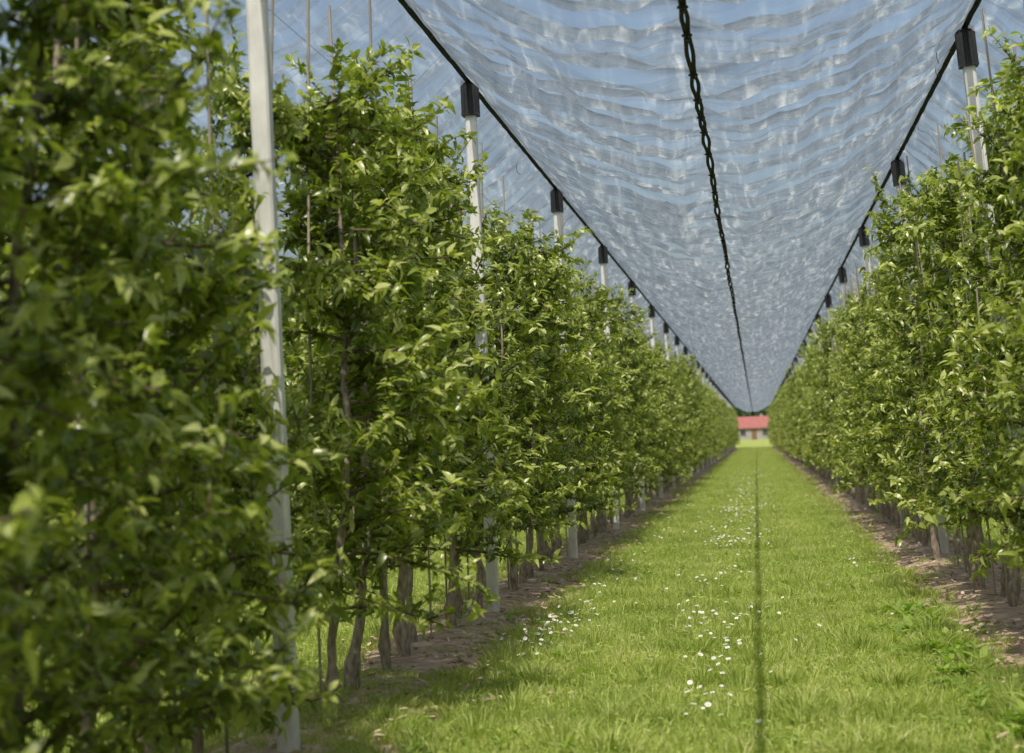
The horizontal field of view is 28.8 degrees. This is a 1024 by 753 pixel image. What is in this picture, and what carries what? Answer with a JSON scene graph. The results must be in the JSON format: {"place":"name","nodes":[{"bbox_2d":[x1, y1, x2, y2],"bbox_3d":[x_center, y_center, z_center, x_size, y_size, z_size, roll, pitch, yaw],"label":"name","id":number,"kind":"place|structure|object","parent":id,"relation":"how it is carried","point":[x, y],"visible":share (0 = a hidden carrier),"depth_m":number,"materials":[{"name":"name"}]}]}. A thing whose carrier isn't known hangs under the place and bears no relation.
{"place":"outdoors","nodes":[
{"label":"outdoors","id":0,"kind":"place"},
{"bbox_2d":[0,439,1023,752],"bbox_3d":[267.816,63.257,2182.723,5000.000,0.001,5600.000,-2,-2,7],"label":"ground","id":1,"kind":"structure","parent":0,"point":[763,443],"depth_m":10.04,"materials":[{"name":"green plant"}]},
{"bbox_2d":[0,2,78,686],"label":"apple tree","id":2,"kind":"object","parent":1,"relation":"on","point":[14,528],"visible":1,"depth_m":3.99,"materials":[{"name":"green plant"}]},
{"bbox_2d":[0,89,158,752],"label":"apple tree","id":3,"kind":"object","parent":1,"relation":"on","point":[40,375],"visible":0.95,"depth_m":4.71,"materials":[{"name":"green plant"}]},
{"bbox_2d":[0,0,313,752],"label":"apple tree","id":4,"kind":"object","parent":1,"relation":"on","point":[235,276],"visible":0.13,"depth_m":6.90,"materials":[{"name":"green plant"}]},
{"bbox_2d":[0,0,316,752],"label":"apple tree","id":5,"kind":"object","parent":1,"relation":"on","point":[117,191],"visible":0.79,"depth_m":5.32,"materials":[{"name":"green plant"}]},
{"bbox_2d":[0,0,351,752],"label":"apple tree","id":6,"kind":"object","parent":1,"relation":"on","point":[138,248],"visible":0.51,"depth_m":6.26,"materials":[{"name":"green plant"}]},
{"bbox_2d":[27,214,338,553],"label":"trellis wires and stakes","id":7,"kind":"object","parent":1,"relation":"on","point":[240,474],"depth_m":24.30,"materials":[{"name":"brown metal"}]},
{"bbox_2d":[44,0,351,752],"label":"apple tree","id":8,"kind":"object","parent":1,"relation":"on","point":[299,553],"visible":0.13,"depth_m":7.86,"materials":[{"name":"green plant"}]},
{"bbox_2d":[246,0,300,752],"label":"concrete post","id":9,"kind":"object","parent":1,"relation":"on","point":[262,135],"visible":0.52,"depth_m":8.20,"materials":[{"name":"grey concrete"}]},
{"bbox_2d":[164,24,427,654],"bbox_3d":[-0.993,0.037,8.802,1.246,3.204,0.986,-3,0,-18],"label":"apple tree","id":10,"kind":"object","parent":1,"relation":"on","point":[237,108],"visible":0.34,"depth_m":8.71,"materials":[{"name":"green plant"}]},
{"bbox_2d":[228,37,506,712],"bbox_3d":[-0.772,0.011,9.402,1.528,3.285,1.329,-1,-2,-24],"label":"apple tree","id":11,"kind":"object","parent":1,"relation":"on","point":[326,204],"visible":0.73,"depth_m":9.41,"materials":[{"name":"green plant"}]},
{"bbox_2d":[278,35,463,672],"bbox_3d":[-0.837,-0.097,11.004,1.216,3.620,1.230,-1,-3,-44],"label":"apple tree","id":12,"kind":"object","parent":1,"relation":"on","point":[379,577],"visible":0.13,"depth_m":10.94,"materials":[{"name":"green plant"}]},
{"bbox_2d":[19,0,722,752],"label":"trellis wires and stakes","id":13,"kind":"object","parent":1,"relation":"on","point":[87,550],"visible":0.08,"depth_m":9.54,"materials":[{"name":"grey wood"}]},
{"bbox_2d":[235,50,522,689],"bbox_3d":[-0.743,0.000,10.361,1.536,3.383,1.381,-2,-4,-6],"label":"apple tree","id":14,"kind":"object","parent":1,"relation":"on","point":[384,534],"visible":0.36,"depth_m":10.33,"materials":[{"name":"green plant"}]},
{"bbox_2d":[291,71,533,655],"bbox_3d":[-0.681,-0.055,11.795,1.578,3.584,1.323,0,-1,-35],"label":"apple tree","id":15,"kind":"object","parent":1,"relation":"on","point":[399,629],"visible":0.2,"depth_m":11.72,"materials":[{"name":"green plant"}]},
{"bbox_2d":[305,159,523,642],"bbox_3d":[-0.702,0.060,12.643,1.461,3.408,1.170,-2,-1,-15],"label":"apple tree","id":16,"kind":"object","parent":1,"relation":"on","point":[463,433],"visible":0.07,"depth_m":12.58,"materials":[{"name":"green plant"}]},
{"bbox_2d":[352,131,566,628],"bbox_3d":[-0.416,0.056,13.466,1.494,3.446,1.294,-3,-2,9],"label":"apple tree","id":17,"kind":"object","parent":1,"relation":"on","point":[474,322],"visible":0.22,"depth_m":13.36,"materials":[{"name":"green plant"}]},
{"bbox_2d":[397,199,522,618],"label":"apple tree","id":18,"kind":"object","parent":1,"relation":"on","point":[473,538],"visible":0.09,"depth_m":14.03,"materials":[{"name":"green plant"}]},
{"bbox_2d":[384,233,558,587],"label":"apple tree","id":19,"kind":"object","parent":1,"relation":"on","point":[522,512],"visible":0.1,"depth_m":15.70,"materials":[{"name":"green plant"}]},
{"bbox_2d":[211,447,737,752],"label":"soil strip","id":20,"kind":"object","parent":1,"relation":"on","point":[430,660],"visible":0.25,"depth_m":13.11,"materials":[{"name":"brown soil"}]},
{"bbox_2d":[421,158,531,607],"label":"apple tree","id":21,"kind":"object","parent":1,"relation":"on","point":[467,266],"visible":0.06,"depth_m":14.99,"materials":[{"name":"green plant"}]},
{"bbox_2d":[460,80,499,611],"bbox_3d":[-0.222,-0.207,14.614,0.126,4.084,0.126,-3,-2,7],"label":"concrete post","id":22,"kind":"object","parent":1,"relation":"on","point":[470,106],"visible":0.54,"depth_m":14.61,"materials":[{"name":"grey concrete"}]},
{"bbox_2d":[0,0,727,402],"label":"hail net","id":23,"kind":"object","parent":22,"relation":"attached to","point":[438,72],"visible":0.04,"depth_m":14.23,"materials":[{"name":"grey fabric"}]},
{"bbox_2d":[428,199,586,590],"bbox_3d":[-0.147,0.195,16.536,1.225,3.355,1.315,-3,-1,-43],"label":"apple tree","id":24,"kind":"object","parent":1,"relation":"on","point":[511,298],"visible":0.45,"depth_m":16.50,"materials":[{"name":"green plant"}]},
{"bbox_2d":[474,238,588,577],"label":"apple tree","id":25,"kind":"object","parent":1,"relation":"on","point":[561,455],"visible":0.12,"depth_m":18.14,"materials":[{"name":"green plant"}]},
{"bbox_2d":[490,302,593,560],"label":"apple tree","id":26,"kind":"object","parent":1,"relation":"on","point":[547,551],"visible":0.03,"depth_m":20.48,"materials":[{"name":"green plant"}]},
{"bbox_2d":[484,254,620,570],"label":"apple tree","id":27,"kind":"object","parent":1,"relation":"on","point":[540,550],"visible":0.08,"depth_m":18.89,"materials":[{"name":"green plant"}]},
{"bbox_2d":[483,205,626,583],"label":"apple tree","id":28,"kind":"object","parent":1,"relation":"on","point":[558,364],"visible":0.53,"depth_m":17.32,"materials":[{"name":"green plant"}]},
{"bbox_2d":[500,240,618,564],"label":"apple tree","id":29,"kind":"object","parent":1,"relation":"on","point":[576,419],"visible":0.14,"depth_m":19.75,"materials":[{"name":"green plant"}]},
{"bbox_2d":[550,187,577,557],"bbox_3d":[0.560,-0.026,20.992,0.126,4.084,0.126,-3,-2,7],"label":"concrete post","id":30,"kind":"object","parent":1,"relation":"on","point":[556,200],"visible":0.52,"depth_m":21.00,"materials":[{"name":"grey concrete"}]},
{"bbox_2d":[107,472,1023,752],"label":"dry leaf litter","id":31,"kind":"object","parent":1,"relation":"on","point":[963,576],"visible":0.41,"depth_m":14.42,"materials":[{"name":"brown plant"}]},
{"bbox_2d":[542,280,604,555],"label":"apple tree","id":32,"kind":"object","parent":1,"relation":"on","point":[558,539],"visible":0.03,"depth_m":21.49,"materials":[{"name":"green plant"}]},
{"bbox_2d":[126,473,1023,752],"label":"soil clods","id":33,"kind":"object","parent":1,"relation":"on","point":[984,621],"visible":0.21,"depth_m":13.99,"materials":[{"name":"brown soil"}]},
{"bbox_2d":[548,318,613,528],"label":"apple tree","id":34,"kind":"object","parent":1,"relation":"on","point":[593,411],"visible":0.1,"depth_m":22.21,"materials":[{"name":"green plant"}]},
{"bbox_2d":[549,260,639,542],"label":"apple tree","id":35,"kind":"object","parent":1,"relation":"on","point":[599,344],"visible":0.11,"depth_m":23.02,"materials":[{"name":"green plant"}]},
{"bbox_2d":[556,305,632,543],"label":"apple tree","id":36,"kind":"object","parent":1,"relation":"on","point":[582,535],"visible":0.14,"depth_m":23.72,"materials":[{"name":"green plant"}]},
{"bbox_2d":[574,305,639,539],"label":"apple tree","id":37,"kind":"object","parent":1,"relation":"on","point":[611,355],"visible":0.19,"depth_m":24.58,"materials":[{"name":"green plant"}]},
{"bbox_2d":[571,275,644,536],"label":"apple tree","id":38,"kind":"object","parent":1,"relation":"on","point":[602,299],"visible":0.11,"depth_m":25.26,"materials":[{"name":"green plant"}]},
{"bbox_2d":[598,244,619,528],"bbox_3d":[1.341,0.154,27.358,0.126,4.084,0.126,-3,-2,7],"label":"concrete post","id":39,"kind":"object","parent":1,"relation":"on","point":[603,255],"visible":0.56,"depth_m":27.36,"materials":[{"name":"grey concrete"}]},
{"bbox_2d":[576,294,651,530],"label":"apple tree","id":40,"kind":"object","parent":1,"relation":"on","point":[629,490],"visible":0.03,"depth_m":26.90,"materials":[{"name":"green plant"}]},
{"bbox_2d":[576,283,660,532],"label":"apple tree","id":41,"kind":"object","parent":1,"relation":"on","point":[603,520],"visible":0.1,"depth_m":26.11,"materials":[{"name":"green plant"}]},
{"bbox_2d":[589,288,653,523],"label":"apple tree","id":42,"kind":"object","parent":1,"relation":"on","point":[624,344],"visible":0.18,"depth_m":28.43,"materials":[{"name":"green plant"}]},
{"bbox_2d":[596,312,646,526],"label":"apple tree","id":43,"kind":"object","parent":1,"relation":"on","point":[633,413],"visible":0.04,"depth_m":27.93,"materials":[{"name":"green plant"}]},
{"bbox_2d":[628,280,645,510],"bbox_3d":[2.123,0.335,33.736,0.126,4.084,0.126,-3,-2,7],"label":"concrete post","id":44,"kind":"object","parent":1,"relation":"on","point":[631,284],"visible":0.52,"depth_m":33.73,"materials":[{"name":"grey concrete"}]},
{"bbox_2d":[609,287,665,521],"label":"apple tree","id":45,"kind":"object","parent":1,"relation":"on","point":[638,418],"visible":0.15,"depth_m":29.45,"materials":[{"name":"green plant"}]},
{"bbox_2d":[257,472,1023,752],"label":"broadleaf weeds","id":46,"kind":"object","parent":1,"relation":"on","point":[909,609],"visible":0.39,"depth_m":10.77,"materials":[{"name":"green plant"}]},
{"bbox_2d":[620,326,666,516],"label":"apple tree","id":47,"kind":"object","parent":1,"relation":"on","point":[649,449],"visible":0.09,"depth_m":31.01,"materials":[{"name":"green plant"}]},
{"bbox_2d":[623,321,666,514],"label":"apple tree","id":48,"kind":"object","parent":1,"relation":"on","point":[655,422],"visible":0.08,"depth_m":31.46,"materials":[{"name":"green plant"}]},
{"bbox_2d":[626,335,671,512],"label":"apple tree","id":49,"kind":"object","parent":1,"relation":"on","point":[653,442],"visible":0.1,"depth_m":32.34,"materials":[{"name":"green plant"}]},
{"bbox_2d":[648,304,662,497],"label":"concrete post","id":50,"kind":"object","parent":1,"relation":"on","point":[651,307],"visible":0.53,"depth_m":40.12,"materials":[{"name":"grey concrete"}]},
{"bbox_2d":[633,338,682,507],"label":"apple tree","id":51,"kind":"object","parent":1,"relation":"on","point":[655,373],"visible":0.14,"depth_m":34.89,"materials":[{"name":"green plant"}]},
{"bbox_2d":[637,325,678,502],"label":"apple tree","id":52,"kind":"object","parent":1,"relation":"on","point":[655,446],"visible":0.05,"depth_m":35.77,"materials":[{"name":"green plant"}]},
{"bbox_2d":[648,353,682,499],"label":"apple tree","id":53,"kind":"object","parent":1,"relation":"on","point":[650,494],"visible":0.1,"depth_m":38.83,"materials":[{"name":"green plant"}]},
{"bbox_2d":[644,343,690,504],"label":"apple tree","id":54,"kind":"object","parent":1,"relation":"on","point":[679,430],"visible":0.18,"depth_m":36.46,"materials":[{"name":"green plant"}]},
{"bbox_2d":[650,336,687,475],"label":"apple tree","id":55,"kind":"object","parent":1,"relation":"on","point":[664,352],"visible":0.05,"depth_m":43.00,"materials":[{"name":"green plant"}]},
{"bbox_2d":[664,358,699,490],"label":"apple tree","id":56,"kind":"object","parent":1,"relation":"on","point":[687,450],"visible":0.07,"depth_m":44.37,"materials":[{"name":"green plant"}]},
{"bbox_2d":[671,361,702,485],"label":"apple tree","id":57,"kind":"object","parent":1,"relation":"on","point":[678,372],"visible":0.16,"depth_m":47.81,"materials":[{"name":"green plant"}]},
{"bbox_2d":[674,351,701,484],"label":"apple tree","id":58,"kind":"object","parent":1,"relation":"on","point":[687,390],"visible":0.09,"depth_m":50.12,"materials":[{"name":"green plant"}]},
{"bbox_2d":[671,350,706,480],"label":"apple tree","id":59,"kind":"object","parent":1,"relation":"on","point":[696,398],"visible":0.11,"depth_m":53.99,"materials":[{"name":"green plant"}]},
{"bbox_2d":[497,467,896,727],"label":"daisy flowers","id":60,"kind":"object","parent":1,"relation":"on","point":[689,681],"visible":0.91,"depth_m":13.46,"materials":[{"name":"white plant"}]},
{"bbox_2d":[776,362,809,468],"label":"apple tree","id":61,"kind":"object","parent":1,"relation":"on","point":[794,374],"visible":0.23,"depth_m":65.48,"materials":[{"name":"green plant"}]},
{"bbox_2d":[797,339,829,479],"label":"apple tree","id":62,"kind":"object","parent":1,"relation":"on","point":[805,350],"visible":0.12,"depth_m":49.52,"materials":[{"name":"green plant"}]},
{"bbox_2d":[804,347,825,456],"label":"apple tree","id":63,"kind":"object","parent":1,"relation":"on","point":[815,439],"visible":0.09,"depth_m":45.54,"materials":[{"name":"green plant"}]},
{"bbox_2d":[800,341,834,483],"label":"apple tree","id":64,"kind":"object","parent":1,"relation":"on","point":[814,400],"visible":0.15,"depth_m":46.36,"materials":[{"name":"green plant"}]},
{"bbox_2d":[800,316,845,490],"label":"apple tree","id":65,"kind":"object","parent":1,"relation":"on","point":[815,417],"visible":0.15,"depth_m":40.16,"materials":[{"name":"green plant"}]},
{"bbox_2d":[807,317,846,492],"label":"apple tree","id":66,"kind":"object","parent":1,"relation":"on","point":[827,344],"visible":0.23,"depth_m":38.86,"materials":[{"name":"green plant"}]},
{"bbox_2d":[822,319,855,497],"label":"apple tree","id":67,"kind":"object","parent":1,"relation":"on","point":[833,331],"visible":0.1,"depth_m":35.98,"materials":[{"name":"green plant"}]},
{"bbox_2d":[821,290,870,497],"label":"apple tree","id":68,"kind":"object","parent":1,"relation":"on","point":[841,394],"visible":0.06,"depth_m":31.86,"materials":[{"name":"green plant"}]},
{"bbox_2d":[816,300,879,512],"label":"apple tree","id":69,"kind":"object","parent":1,"relation":"on","point":[844,415],"visible":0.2,"depth_m":29.41,"materials":[{"name":"green plant"}]},
{"bbox_2d":[826,281,874,510],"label":"apple tree","id":70,"kind":"object","parent":1,"relation":"on","point":[839,390],"visible":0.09,"depth_m":30.59,"materials":[{"name":"green plant"}]},
{"bbox_2d":[832,329,884,512],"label":"apple tree","id":71,"kind":"object","parent":1,"relation":"on","point":[847,401],"visible":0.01,"depth_m":28.90,"materials":[{"name":"green plant"}]},
{"bbox_2d":[830,319,890,518],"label":"apple tree","id":72,"kind":"object","parent":1,"relation":"on","point":[836,440],"visible":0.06,"depth_m":27.32,"materials":[{"name":"green plant"}]},
{"bbox_2d":[834,291,898,523],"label":"apple tree","id":73,"kind":"object","parent":1,"relation":"on","point":[851,425],"visible":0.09,"depth_m":25.77,"materials":[{"name":"green plant"}]},
{"bbox_2d":[835,254,903,522],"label":"apple tree","id":74,"kind":"object","parent":1,"relation":"on","point":[854,367],"visible":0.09,"depth_m":26.18,"materials":[{"name":"green plant"}]},
{"bbox_2d":[841,283,908,527],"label":"apple tree","id":75,"kind":"object","parent":1,"relation":"on","point":[862,473],"visible":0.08,"depth_m":24.82,"materials":[{"name":"green plant"}]},
{"bbox_2d":[844,298,909,469],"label":"apple tree","id":76,"kind":"object","parent":1,"relation":"on","point":[866,429],"visible":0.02,"depth_m":23.91,"materials":[{"name":"green plant"}]},
{"bbox_2d":[846,273,910,533],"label":"apple tree","id":77,"kind":"object","parent":1,"relation":"on","point":[870,334],"visible":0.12,"depth_m":23.39,"materials":[{"name":"green plant"}]},
{"bbox_2d":[858,225,901,523],"bbox_3d":[4.811,-0.006,25.973,0.126,4.084,0.126,-7,-2,7],"label":"concrete post","id":78,"kind":"object","parent":1,"relation":"on","point":[864,242],"visible":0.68,"depth_m":25.99,"materials":[{"name":"grey concrete"}]},
{"bbox_2d":[840,246,922,542],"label":"apple tree","id":79,"kind":"object","parent":1,"relation":"on","point":[918,533],"visible":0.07,"depth_m":21.49,"materials":[{"name":"green plant"}]},
{"bbox_2d":[858,221,934,537],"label":"apple tree","id":80,"kind":"object","parent":1,"relation":"on","point":[869,424],"visible":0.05,"depth_m":22.32,"materials":[{"name":"green plant"}]},
{"bbox_2d":[772,446,1023,687],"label":"soil strip","id":81,"kind":"object","parent":1,"relation":"on","point":[1005,609],"visible":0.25,"depth_m":16.24,"materials":[{"name":"brown soil"}]},
{"bbox_2d":[838,165,964,561],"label":"apple tree","id":82,"kind":"object","parent":1,"relation":"on","point":[883,369],"visible":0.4,"depth_m":18.57,"materials":[{"name":"green plant"}]},
{"bbox_2d":[784,0,1023,604],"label":"trellis wires and stakes","id":83,"kind":"object","parent":1,"relation":"on","point":[957,164],"visible":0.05,"depth_m":16.09,"materials":[{"name":"grey wood"}]},
{"bbox_2d":[404,0,976,411],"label":"hail net","id":84,"kind":"object","parent":83,"relation":"attached to","point":[744,380],"visible":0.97,"depth_m":14.54,"materials":[{"name":"grey fabric"}]},
{"bbox_2d":[785,0,1023,376],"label":"hail net","id":85,"kind":"object","parent":83,"relation":"attached to","point":[945,98],"visible":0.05,"depth_m":16.60,"materials":[{"name":"grey fabric"}]},
{"bbox_2d":[873,248,945,545],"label":"apple tree","id":86,"kind":"object","parent":1,"relation":"on","point":[925,535],"visible":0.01,"depth_m":20.63,"materials":[{"name":"green plant"}]},
{"bbox_2d":[874,225,961,554],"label":"apple tree","id":87,"kind":"object","parent":1,"relation":"on","point":[958,533],"visible":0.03,"depth_m":19.36,"materials":[{"name":"green plant"}]},
{"bbox_2d":[891,158,948,553],"bbox_3d":[4.029,-0.187,19.594,0.126,4.084,0.126,-7,-2,7],"label":"concrete post","id":88,"kind":"object","parent":1,"relation":"on","point":[897,167],"visible":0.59,"depth_m":19.60,"materials":[{"name":"grey concrete"}]},
{"bbox_2d":[867,151,986,589],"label":"apple tree","id":89,"kind":"object","parent":1,"relation":"on","point":[936,216],"visible":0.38,"depth_m":15.14,"materials":[{"name":"green plant"}]},
{"bbox_2d":[866,163,994,569],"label":"apple tree","id":90,"kind":"object","parent":1,"relation":"on","point":[937,352],"visible":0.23,"depth_m":16.04,"materials":[{"name":"green plant"}]},
{"bbox_2d":[900,231,972,566],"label":"apple tree","id":91,"kind":"object","parent":1,"relation":"on","point":[940,425],"visible":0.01,"depth_m":17.69,"materials":[{"name":"green plant"}]},
{"bbox_2d":[917,157,990,574],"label":"apple tree","id":92,"kind":"object","parent":1,"relation":"on","point":[934,453],"visible":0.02,"depth_m":16.62,"materials":[{"name":"green plant"}]},
{"bbox_2d":[915,88,1023,529],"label":"apple tree","id":93,"kind":"object","parent":1,"relation":"on","point":[1000,200],"visible":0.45,"depth_m":11.96,"materials":[{"name":"green plant"}]},
{"bbox_2d":[916,78,1023,606],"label":"apple tree","id":94,"kind":"object","parent":1,"relation":"on","point":[942,403],"visible":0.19,"depth_m":13.60,"materials":[{"name":"green plant"}]},
{"bbox_2d":[917,24,1023,526],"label":"apple tree","id":95,"kind":"object","parent":1,"relation":"on","point":[1004,398],"visible":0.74,"depth_m":10.46,"materials":[{"name":"green plant"}]},
{"bbox_2d":[921,75,1023,571],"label":"apple tree","id":96,"kind":"object","parent":1,"relation":"on","point":[981,276],"visible":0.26,"depth_m":12.58,"materials":[{"name":"green plant"}]},
{"bbox_2d":[932,130,1017,596],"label":"apple tree","id":97,"kind":"object","parent":1,"relation":"on","point":[960,444],"visible":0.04,"depth_m":14.29,"materials":[{"name":"green plant"}]},
{"bbox_2d":[950,79,1023,585],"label":"apple tree","id":98,"kind":"object","parent":1,"relation":"on","point":[980,422],"visible":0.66,"depth_m":11.30,"materials":[{"name":"green plant"}]},
{"bbox_2d":[954,26,1023,519],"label":"concrete post","id":99,"kind":"object","parent":1,"relation":"on","point":[966,50],"visible":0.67,"depth_m":13.25,"materials":[{"name":"grey concrete"}]},
{"bbox_2d":[970,132,1023,445],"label":"apple tree","id":100,"kind":"object","parent":1,"relation":"on","point":[985,332],"visible":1,"depth_m":9.06,"materials":[{"name":"green plant"}]},
{"bbox_2d":[982,56,1023,564],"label":"apple tree","id":101,"kind":"object","parent":1,"relation":"on","point":[1003,308],"visible":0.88,"depth_m":9.52,"materials":[{"name":"green plant"}]},
{"bbox_2d":[0,0,1023,399],"label":"sky","id":102,"kind":"structure","parent":0,"point":[720,13],"materials":[{"name":"blue"}]},
{"bbox_2d":[737,428,769,439],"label":"walls","id":103,"kind":"structure","parent":0,"point":[760,435],"depth_m":394.00,"materials":[{"name":"paint"}]},
{"bbox_2d":[737,416,769,428],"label":"roof slope","id":104,"kind":"structure","parent":103,"relation":"on","point":[748,422],"depth_m":395.27,"materials":[{"name":"red tile"}]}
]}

